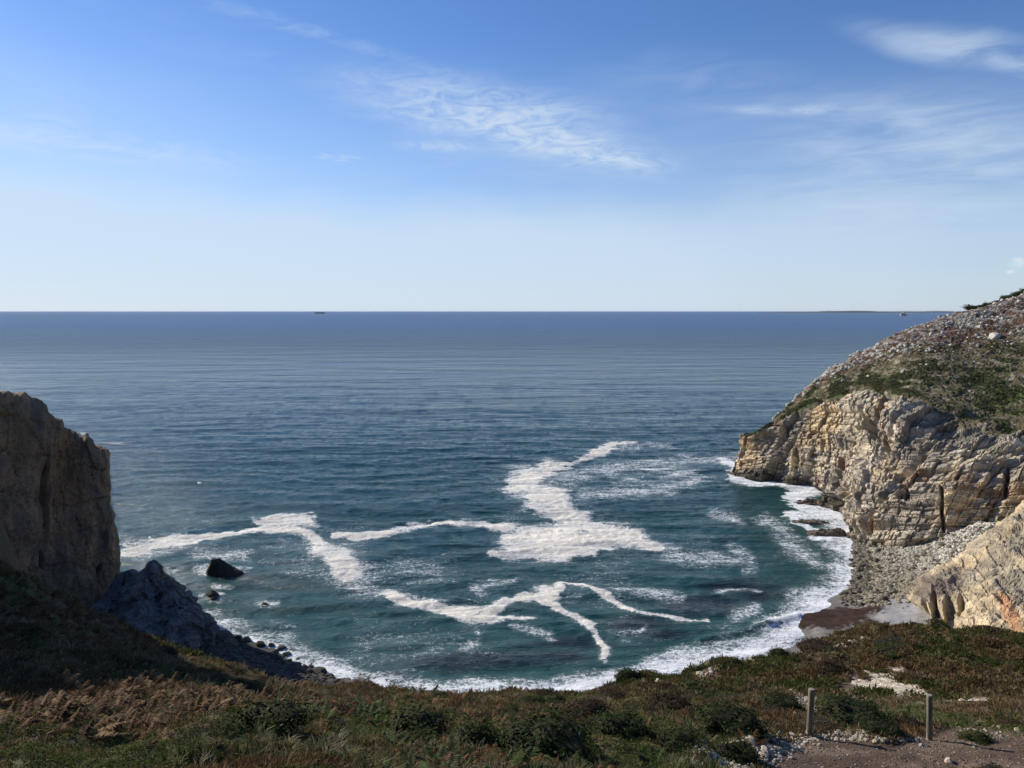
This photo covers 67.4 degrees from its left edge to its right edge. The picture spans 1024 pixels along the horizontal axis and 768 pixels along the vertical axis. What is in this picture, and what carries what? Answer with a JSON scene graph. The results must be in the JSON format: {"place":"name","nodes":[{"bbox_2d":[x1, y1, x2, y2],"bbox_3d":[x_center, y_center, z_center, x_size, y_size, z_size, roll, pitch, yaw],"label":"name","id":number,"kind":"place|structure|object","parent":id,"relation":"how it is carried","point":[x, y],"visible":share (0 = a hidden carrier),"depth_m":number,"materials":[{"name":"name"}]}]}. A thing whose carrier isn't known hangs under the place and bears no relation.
{"place":"outdoors","nodes":[
{"label":"outdoors","id":0,"kind":"place"},
{"bbox_2d":[0,391,120,608],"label":"cliff","id":1,"kind":"structure","parent":0,"point":[57,515],"depth_m":143.53,"materials":[{"name":"stone"}]},
{"bbox_2d":[0,311,961,692],"bbox_3d":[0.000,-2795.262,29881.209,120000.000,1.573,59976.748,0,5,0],"label":"sea water","id":2,"kind":"structure","parent":0,"point":[454,501],"depth_m":278.05,"materials":[{"name":"liquid"}]},
{"bbox_2d":[89,560,219,649],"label":"rock pinnacle","id":3,"kind":"object","parent":2,"relation":"in","point":[151,597],"visible":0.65,"depth_m":133.18,"materials":[{"name":"stone"}]},
{"bbox_2d":[205,590,218,599],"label":"sea rock","id":4,"kind":"object","parent":2,"relation":"in","point":[212,594],"visible":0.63,"depth_m":160.57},
{"bbox_2d":[215,630,232,639],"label":"shore rock","id":5,"kind":"object","parent":2,"relation":"in","point":[223,634],"visible":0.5,"depth_m":137.97,"materials":[{"name":"stone"}]},
{"bbox_2d":[205,558,243,576],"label":"sea rock","id":6,"kind":"object","parent":2,"relation":"in","point":[218,567],"visible":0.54,"depth_m":174.81,"materials":[{"name":"stone"}]},
{"bbox_2d":[256,641,265,647],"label":"shore rock","id":7,"kind":"object","parent":2,"relation":"in","point":[260,644],"visible":0.82,"depth_m":137.74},
{"bbox_2d":[277,645,285,650],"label":"shore rock","id":8,"kind":"object","parent":2,"relation":"in","point":[281,647],"visible":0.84,"depth_m":136.79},
{"bbox_2d":[289,661,301,667],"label":"shore rock","id":9,"kind":"object","parent":2,"relation":"in","point":[295,664],"visible":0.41,"depth_m":126.75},
{"bbox_2d":[313,666,325,673],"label":"shore rock","id":10,"kind":"object","parent":2,"relation":"in","point":[318,669],"visible":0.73,"depth_m":127.23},
{"bbox_2d":[794,498,822,505],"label":"rock ledge","id":11,"kind":"object","parent":2,"relation":"in","point":[808,501],"visible":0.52,"depth_m":239.45,"materials":[{"name":"stone"}]},
{"bbox_2d":[791,520,829,524],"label":"rock ledge","id":12,"kind":"object","parent":2,"relation":"in","point":[821,522],"visible":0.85,"depth_m":217.83,"materials":[{"name":"stone"}]},
{"bbox_2d":[807,527,845,536],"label":"rock ledge","id":13,"kind":"object","parent":2,"relation":"in","point":[837,532],"visible":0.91,"depth_m":206.13,"materials":[{"name":"stone"}]},
{"bbox_2d":[0,518,1023,767],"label":"ground","id":14,"kind":"structure","parent":0,"point":[836,614],"depth_m":18.70,"materials":[{"name":"plant"}]},
{"bbox_2d":[0,609,21,617],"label":"shrub","id":15,"kind":"object","parent":14,"relation":"on","point":[4,612],"visible":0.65,"depth_m":21.84,"materials":[{"name":"green plant"}]},
{"bbox_2d":[24,684,57,698],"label":"shrub","id":16,"kind":"object","parent":14,"relation":"on","point":[38,689],"visible":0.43,"depth_m":15.25,"materials":[{"name":"green plant"}]},
{"bbox_2d":[161,645,182,656],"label":"shrub","id":17,"kind":"object","parent":14,"relation":"on","point":[174,650],"visible":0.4,"depth_m":29.40,"materials":[{"name":"green plant"}]},
{"bbox_2d":[163,675,185,682],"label":"shrub","id":18,"kind":"object","parent":14,"relation":"on","point":[169,676],"visible":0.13,"depth_m":18.59,"materials":[{"name":"green plant"}]},
{"bbox_2d":[151,703,207,716],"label":"shrub","id":19,"kind":"object","parent":14,"relation":"on","point":[166,707],"visible":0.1,"depth_m":14.41,"materials":[{"name":"green plant"}]},
{"bbox_2d":[168,665,190,675],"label":"shrub","id":20,"kind":"object","parent":14,"relation":"on","point":[178,669],"visible":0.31,"depth_m":21.22,"materials":[{"name":"green plant"}]},
{"bbox_2d":[181,677,218,686],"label":"shrub","id":21,"kind":"object","parent":14,"relation":"on","point":[199,683],"visible":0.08,"depth_m":18.60,"materials":[{"name":"green plant"}]},
{"bbox_2d":[209,673,238,684],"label":"shrub","id":22,"kind":"object","parent":14,"relation":"on","point":[220,678],"visible":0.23,"depth_m":21.36,"materials":[{"name":"green plant"}]},
{"bbox_2d":[230,677,247,683],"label":"shrub","id":23,"kind":"object","parent":14,"relation":"on","point":[241,679],"visible":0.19,"depth_m":21.55,"materials":[{"name":"green plant"}]},
{"bbox_2d":[226,680,260,694],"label":"shrub","id":24,"kind":"object","parent":14,"relation":"on","point":[247,685],"visible":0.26,"depth_m":20.43,"materials":[{"name":"green plant"}]},
{"bbox_2d":[249,648,263,654],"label":"shore rock","id":25,"kind":"object","parent":14,"relation":"on","point":[257,651],"visible":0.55,"depth_m":131.32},
{"bbox_2d":[252,675,271,681],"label":"shrub","id":26,"kind":"object","parent":14,"relation":"on","point":[262,678],"visible":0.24,"depth_m":26.41,"materials":[{"name":"green plant"}]},
{"bbox_2d":[197,639,344,685],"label":"shore stones","id":27,"kind":"object","parent":14,"relation":"on","point":[253,661],"visible":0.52,"depth_m":124.73,"materials":[{"name":"stone"}]},
{"bbox_2d":[224,693,322,738],"bbox_3d":[-4.478,5.882,13.534,1.789,0.522,1.830,5,8,44],"label":"shrub","id":28,"kind":"object","parent":14,"relation":"on","point":[286,714],"visible":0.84,"depth_m":13.48,"materials":[{"name":"green plant"}]},
{"bbox_2d":[271,654,282,659],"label":"shore rock","id":29,"kind":"object","parent":14,"relation":"on","point":[278,657],"visible":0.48,"depth_m":130.25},
{"bbox_2d":[320,702,348,710],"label":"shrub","id":30,"kind":"object","parent":14,"relation":"on","point":[333,703],"visible":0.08,"depth_m":17.54,"materials":[{"name":"green plant"}]},
{"bbox_2d":[325,704,355,716],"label":"shrub","id":31,"kind":"object","parent":14,"relation":"on","point":[344,709],"visible":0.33,"depth_m":17.04,"materials":[{"name":"green plant"}]},
{"bbox_2d":[363,679,377,686],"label":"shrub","id":32,"kind":"object","parent":14,"relation":"on","point":[372,683],"visible":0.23,"depth_m":29.17,"materials":[{"name":"green plant"}]},
{"bbox_2d":[367,698,457,742],"bbox_3d":[-1.851,6.398,14.393,1.678,0.501,1.807,1,6,10],"label":"shrub","id":33,"kind":"object","parent":14,"relation":"on","point":[411,718],"visible":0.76,"depth_m":14.49,"materials":[{"name":"green plant"}]},
{"bbox_2d":[0,568,922,767],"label":"bracken cover","id":34,"kind":"object","parent":14,"relation":"on","point":[63,712],"visible":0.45,"depth_m":14.79,"materials":[{"name":"brown plant"}]},
{"bbox_2d":[436,715,507,748],"bbox_3d":[-0.543,6.082,13.200,1.199,0.521,1.291,-4,7,-35],"label":"shrub","id":35,"kind":"object","parent":14,"relation":"on","point":[479,731],"visible":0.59,"depth_m":13.22,"materials":[{"name":"green plant"}]},
{"bbox_2d":[463,710,498,722],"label":"shrub","id":36,"kind":"object","parent":14,"relation":"on","point":[481,714],"visible":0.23,"depth_m":16.70,"materials":[{"name":"green plant"}]},
{"bbox_2d":[488,712,514,717],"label":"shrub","id":37,"kind":"object","parent":14,"relation":"on","point":[501,715],"visible":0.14,"depth_m":18.39,"materials":[{"name":"green plant"}]},
{"bbox_2d":[0,558,1023,767],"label":"heather cover","id":38,"kind":"object","parent":14,"relation":"on","point":[302,758],"visible":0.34,"depth_m":19.71,"materials":[{"name":"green plant"}]},
{"bbox_2d":[0,575,1023,767],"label":"leafy cover","id":39,"kind":"object","parent":14,"relation":"on","point":[69,760],"visible":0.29,"depth_m":13.10,"materials":[{"name":"green plant"}]},
{"bbox_2d":[0,560,1023,767],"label":"grass cover","id":40,"kind":"object","parent":14,"relation":"on","point":[325,745],"depth_m":12.89,"materials":[{"name":"green plant"}]},
{"bbox_2d":[501,702,523,707],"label":"shrub","id":41,"kind":"object","parent":14,"relation":"on","point":[508,705],"visible":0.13,"depth_m":24.60,"materials":[{"name":"green plant"}]},
{"bbox_2d":[507,703,529,714],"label":"shrub","id":42,"kind":"object","parent":14,"relation":"on","point":[512,708],"visible":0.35,"depth_m":22.60,"materials":[{"name":"green plant"}]},
{"bbox_2d":[510,693,545,704],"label":"shrub","id":43,"kind":"object","parent":14,"relation":"on","point":[526,699],"visible":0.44,"depth_m":26.99,"materials":[{"name":"green plant"}]},
{"bbox_2d":[530,690,556,695],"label":"shrub","id":44,"kind":"object","parent":14,"relation":"on","point":[545,693],"visible":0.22,"depth_m":28.94,"materials":[{"name":"green plant"}]},
{"bbox_2d":[528,687,562,696],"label":"shrub","id":45,"kind":"object","parent":14,"relation":"on","point":[543,689],"visible":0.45,"depth_m":29.33,"materials":[{"name":"green plant"}]},
{"bbox_2d":[495,704,601,764],"bbox_3d":[0.615,5.957,13.052,1.777,0.671,1.655,0,5,3],"label":"shrub","id":46,"kind":"object","parent":14,"relation":"on","point":[554,735],"visible":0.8,"depth_m":12.91,"materials":[{"name":"green plant"}]},
{"bbox_2d":[537,694,570,702],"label":"shrub","id":47,"kind":"object","parent":14,"relation":"on","point":[549,698],"visible":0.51,"depth_m":27.91,"materials":[{"name":"green plant"}]},
{"bbox_2d":[140,616,1023,699],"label":"ground cover vegetation","id":48,"kind":"object","parent":14,"relation":"on","point":[938,676],"visible":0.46,"depth_m":41.61,"materials":[{"name":"green plant"}]},
{"bbox_2d":[572,717,597,728],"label":"shrub","id":49,"kind":"object","parent":14,"relation":"on","point":[581,720],"visible":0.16,"depth_m":17.20,"materials":[{"name":"green plant"}]},
{"bbox_2d":[557,697,613,720],"bbox_3d":[1.880,7.953,18.755,1.348,0.384,1.315,-4,7,-34],"label":"shrub","id":50,"kind":"object","parent":14,"relation":"on","point":[584,705],"visible":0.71,"depth_m":18.76,"materials":[{"name":"green plant"}]},
{"bbox_2d":[598,687,630,699],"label":"shrub","id":51,"kind":"object","parent":14,"relation":"on","point":[614,692],"visible":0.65,"depth_m":29.14,"materials":[{"name":"green plant"}]},
{"bbox_2d":[585,706,657,741],"bbox_3d":[2.342,7.109,16.003,1.188,0.589,1.436,-5,7,-43],"label":"shrub","id":52,"kind":"object","parent":14,"relation":"on","point":[627,726],"visible":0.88,"depth_m":15.85,"materials":[{"name":"green plant"}]},
{"bbox_2d":[613,667,645,682],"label":"shrub","id":53,"kind":"object","parent":14,"relation":"on","point":[624,674],"visible":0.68,"depth_m":42.05,"materials":[{"name":"green plant"}]},
{"bbox_2d":[629,701,651,710],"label":"shrub","id":54,"kind":"object","parent":14,"relation":"on","point":[645,706],"visible":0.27,"depth_m":24.21,"materials":[{"name":"green plant"}]},
{"bbox_2d":[638,669,662,675],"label":"shrub","id":55,"kind":"object","parent":14,"relation":"on","point":[651,671],"visible":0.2,"depth_m":43.18,"materials":[{"name":"green plant"}]},
{"bbox_2d":[651,682,675,691],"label":"shrub","id":56,"kind":"object","parent":14,"relation":"on","point":[662,686],"visible":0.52,"depth_m":36.00,"materials":[{"name":"green plant"}]},
{"bbox_2d":[640,690,691,711],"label":"shrub","id":57,"kind":"object","parent":14,"relation":"on","point":[669,700],"visible":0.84,"depth_m":24.33,"materials":[{"name":"brown plant"}]},
{"bbox_2d":[656,711,689,718],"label":"shrub","id":58,"kind":"object","parent":14,"relation":"on","point":[671,714],"visible":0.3,"depth_m":20.89,"materials":[{"name":"green plant"}]},
{"bbox_2d":[653,737,695,754],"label":"shrub","id":59,"kind":"object","parent":14,"relation":"on","point":[673,751],"visible":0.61,"depth_m":15.21,"materials":[{"name":"green plant"}]},
{"bbox_2d":[655,724,699,752],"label":"shrub","id":60,"kind":"object","parent":14,"relation":"on","point":[673,737],"visible":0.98,"depth_m":15.50,"materials":[{"name":"green plant"}]},
{"bbox_2d":[674,677,714,689],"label":"shrub","id":61,"kind":"object","parent":14,"relation":"on","point":[691,682],"visible":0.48,"depth_m":35.91,"materials":[{"name":"green plant"}]},
{"bbox_2d":[687,752,709,761],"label":"shrub","id":62,"kind":"object","parent":14,"relation":"on","point":[696,756],"visible":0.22,"depth_m":14.43,"materials":[{"name":"green plant"}]},
{"bbox_2d":[687,687,709,695],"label":"shrub","id":63,"kind":"object","parent":14,"relation":"on","point":[706,690],"visible":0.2,"depth_m":33.78,"materials":[{"name":"green plant"}]},
{"bbox_2d":[717,656,748,669],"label":"shrub","id":64,"kind":"object","parent":14,"relation":"on","point":[735,660],"visible":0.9,"depth_m":46.51,"materials":[{"name":"green plant"}]},
{"bbox_2d":[693,699,774,742],"bbox_3d":[5.100,7.717,17.613,1.894,0.638,2.038,1,6,9],"label":"shrub","id":65,"kind":"object","parent":14,"relation":"on","point":[726,718],"visible":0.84,"depth_m":17.48,"materials":[{"name":"green plant"}]},
{"bbox_2d":[704,736,773,767],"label":"shrub","id":66,"kind":"object","parent":14,"relation":"on","point":[742,753],"visible":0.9,"depth_m":15.49,"materials":[{"name":"green plant"}]},
{"bbox_2d":[741,684,767,693],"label":"shrub","id":67,"kind":"object","parent":14,"relation":"on","point":[744,687],"visible":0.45,"depth_m":31.89,"materials":[{"name":"green plant"}]},
{"bbox_2d":[693,733,821,767],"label":"pale gravel","id":68,"kind":"structure","parent":14,"relation":"on","point":[775,749],"depth_m":16.52,"materials":[{"name":"gravel"}]},
{"bbox_2d":[741,735,754,744],"bbox_3d":[5.130,7.773,16.698,0.299,0.251,0.218,2,6,23],"label":"stone","id":69,"kind":"object","parent":68,"relation":"on","point":[751,739],"visible":0.6,"depth_m":16.62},
{"bbox_2d":[758,704,783,711],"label":"shrub","id":70,"kind":"object","parent":14,"relation":"on","point":[770,708],"visible":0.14,"depth_m":23.74,"materials":[{"name":"green plant"}]},
{"bbox_2d":[767,645,793,655],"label":"shrub","id":71,"kind":"object","parent":14,"relation":"on","point":[781,651],"visible":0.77,"depth_m":54.01,"materials":[{"name":"green plant"}]},
{"bbox_2d":[756,692,805,710],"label":"shrub","id":72,"kind":"object","parent":14,"relation":"on","point":[784,701],"visible":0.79,"depth_m":25.24,"materials":[{"name":"green plant"}]},
{"bbox_2d":[771,691,795,698],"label":"shrub","id":73,"kind":"object","parent":14,"relation":"on","point":[775,692],"visible":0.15,"depth_m":28.88,"materials":[{"name":"green plant"}]},
{"bbox_2d":[790,689,820,709],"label":"track stones","id":74,"kind":"object","parent":14,"relation":"on","point":[804,700],"visible":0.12,"depth_m":28.51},
{"bbox_2d":[806,688,814,734],"bbox_3d":[7.120,7.939,18.333,0.148,1.390,0.146,-1,6,-17],"label":"wooden post","id":75,"kind":"object","parent":14,"relation":"on","point":[810,712],"visible":0.84,"depth_m":18.27,"materials":[{"name":"grey wood"}]},
{"bbox_2d":[792,636,840,655],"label":"shrub","id":76,"kind":"object","parent":14,"relation":"on","point":[810,645],"visible":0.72,"depth_m":54.48,"materials":[{"name":"green plant"}]},
{"bbox_2d":[802,716,842,727],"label":"shrub","id":77,"kind":"object","parent":14,"relation":"on","point":[821,720],"visible":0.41,"depth_m":19.25,"materials":[{"name":"green plant"}]},
{"bbox_2d":[805,721,842,733],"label":"shrub","id":78,"kind":"object","parent":14,"relation":"on","point":[822,725],"visible":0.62,"depth_m":18.82,"materials":[{"name":"green plant"}]},
{"bbox_2d":[809,658,847,674],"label":"shrub","id":79,"kind":"object","parent":14,"relation":"on","point":[824,666],"visible":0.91,"depth_m":42.56,"materials":[{"name":"brown plant"}]},
{"bbox_2d":[814,690,847,708],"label":"shrub","id":80,"kind":"object","parent":14,"relation":"on","point":[818,698],"visible":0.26,"depth_m":25.96,"materials":[{"name":"green plant"}]},
{"bbox_2d":[820,645,852,659],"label":"shrub","id":81,"kind":"object","parent":14,"relation":"on","point":[829,649],"visible":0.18,"depth_m":50.74,"materials":[{"name":"green plant"}]},
{"bbox_2d":[814,693,898,727],"bbox_3d":[8.852,8.477,19.718,2.292,0.564,2.130,-4,7,-36],"label":"shrub","id":82,"kind":"object","parent":14,"relation":"on","point":[845,711],"visible":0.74,"depth_m":19.85,"materials":[{"name":"green plant"}]},
{"bbox_2d":[814,729,923,743],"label":"path edge gravel","id":83,"kind":"structure","parent":14,"relation":"on","point":[835,736],"depth_m":18.14,"materials":[{"name":"gravel"}]},
{"bbox_2d":[859,666,893,673],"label":"shrub","id":84,"kind":"object","parent":14,"relation":"on","point":[880,670],"visible":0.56,"depth_m":44.40,"materials":[{"name":"green plant"}]},
{"bbox_2d":[860,716,911,741],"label":"shrub","id":85,"kind":"object","parent":14,"relation":"on","point":[879,725],"visible":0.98,"depth_m":18.14,"materials":[{"name":"green plant"}]},
{"bbox_2d":[873,636,903,645],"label":"shrub","id":86,"kind":"object","parent":14,"relation":"on","point":[886,640],"visible":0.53,"depth_m":53.26,"materials":[{"name":"green plant"}]},
{"bbox_2d":[861,639,916,660],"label":"shrub","id":87,"kind":"object","parent":14,"relation":"on","point":[887,650],"visible":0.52,"depth_m":50.93,"materials":[{"name":"green plant"}]},
{"bbox_2d":[885,632,902,638],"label":"shrub","id":88,"kind":"object","parent":14,"relation":"on","point":[891,635],"visible":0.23,"depth_m":55.09,"materials":[{"name":"green plant"}]},
{"bbox_2d":[889,710,916,719],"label":"shrub","id":89,"kind":"object","parent":14,"relation":"on","point":[904,713],"visible":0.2,"depth_m":21.67,"materials":[{"name":"green plant"}]},
{"bbox_2d":[892,715,925,728],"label":"shrub","id":90,"kind":"object","parent":14,"relation":"on","point":[907,720],"visible":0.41,"depth_m":19.61,"materials":[{"name":"green plant"}]},
{"bbox_2d":[838,521,996,607],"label":"cobbles","id":91,"kind":"object","parent":14,"relation":"on","point":[904,589],"visible":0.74,"depth_m":173.72,"materials":[{"name":"stone"}]},
{"bbox_2d":[912,630,923,636],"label":"shrub","id":92,"kind":"object","parent":14,"relation":"on","point":[917,633],"visible":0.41,"depth_m":55.55,"materials":[{"name":"green plant"}]},
{"bbox_2d":[850,668,986,700],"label":"broken slabs","id":93,"kind":"structure","parent":14,"relation":"on","point":[898,687],"depth_m":38.26,"materials":[{"name":"stone"}]},
{"bbox_2d":[926,694,932,740],"bbox_3d":[9.810,7.952,18.051,0.135,1.373,0.138,-5,7,-17],"label":"wooden post","id":94,"kind":"object","parent":14,"relation":"on","point":[929,716],"visible":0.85,"depth_m":17.99,"materials":[{"name":"grey wood"}]},
{"bbox_2d":[944,757,952,763],"bbox_3d":[9.420,8.131,16.579,0.175,0.137,0.245,-28,-24,-13],"label":"stone","id":95,"kind":"object","parent":14,"relation":"on","point":[947,760],"visible":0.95,"depth_m":16.52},
{"bbox_2d":[951,728,997,745],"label":"shrub","id":96,"kind":"object","parent":14,"relation":"on","point":[979,737],"visible":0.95,"depth_m":17.88,"materials":[{"name":"green plant"}]},
{"bbox_2d":[977,761,1007,767],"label":"shrub","id":97,"kind":"object","parent":14,"relation":"on","point":[992,766],"visible":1,"depth_m":15.83,"materials":[{"name":"green plant"}]},
{"bbox_2d":[992,716,1023,726],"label":"shrub","id":98,"kind":"object","parent":14,"relation":"on","point":[1004,721],"visible":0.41,"depth_m":20.20,"materials":[{"name":"green plant"}]},
{"bbox_2d":[0,0,1023,310],"label":"sky","id":99,"kind":"structure","parent":0,"point":[156,155],"materials":[{"name":"blue"}]},
{"bbox_2d":[773,311,955,312],"bbox_3d":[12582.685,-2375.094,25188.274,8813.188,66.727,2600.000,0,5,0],"label":"coast","id":100,"kind":"structure","parent":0,"point":[873,312],"depth_m":23937.11},
{"bbox_2d":[729,293,1023,549],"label":"headland","id":101,"kind":"structure","parent":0,"point":[885,468],"depth_m":223.30,"materials":[{"name":"stone"}]},
{"bbox_2d":[744,307,1023,436],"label":"hill scrub","id":102,"kind":"object","parent":101,"relation":"on","point":[863,376],"visible":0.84,"depth_m":256.33,"materials":[{"name":"green plant"}]},
{"bbox_2d":[785,295,1023,410],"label":"slope scree","id":103,"kind":"structure","parent":101,"relation":"on","point":[942,323],"depth_m":305.75,"materials":[{"name":"stone"}]},
{"bbox_2d":[959,304,981,309],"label":"shrub","id":104,"kind":"object","parent":101,"relation":"on","point":[969,307],"visible":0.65,"depth_m":332.45,"materials":[{"name":"green plant"}]},
{"bbox_2d":[988,332,1000,339],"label":"hillside rock","id":105,"kind":"object","parent":101,"relation":"on","point":[994,336],"visible":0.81,"depth_m":281.82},
{"bbox_2d":[999,293,1017,298],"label":"shrub","id":106,"kind":"object","parent":101,"relation":"on","point":[1008,296],"visible":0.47,"depth_m":335.57,"materials":[{"name":"green plant"}]},
{"bbox_2d":[767,725,1023,767],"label":"path gravel","id":107,"kind":"structure","parent":0,"point":[884,762],"depth_m":17.08,"materials":[{"name":"gravel"}]},
{"bbox_2d":[906,500,1023,632],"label":"cliff buttress","id":108,"kind":"structure","parent":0,"point":[979,580],"depth_m":144.65,"materials":[{"name":"stone"}]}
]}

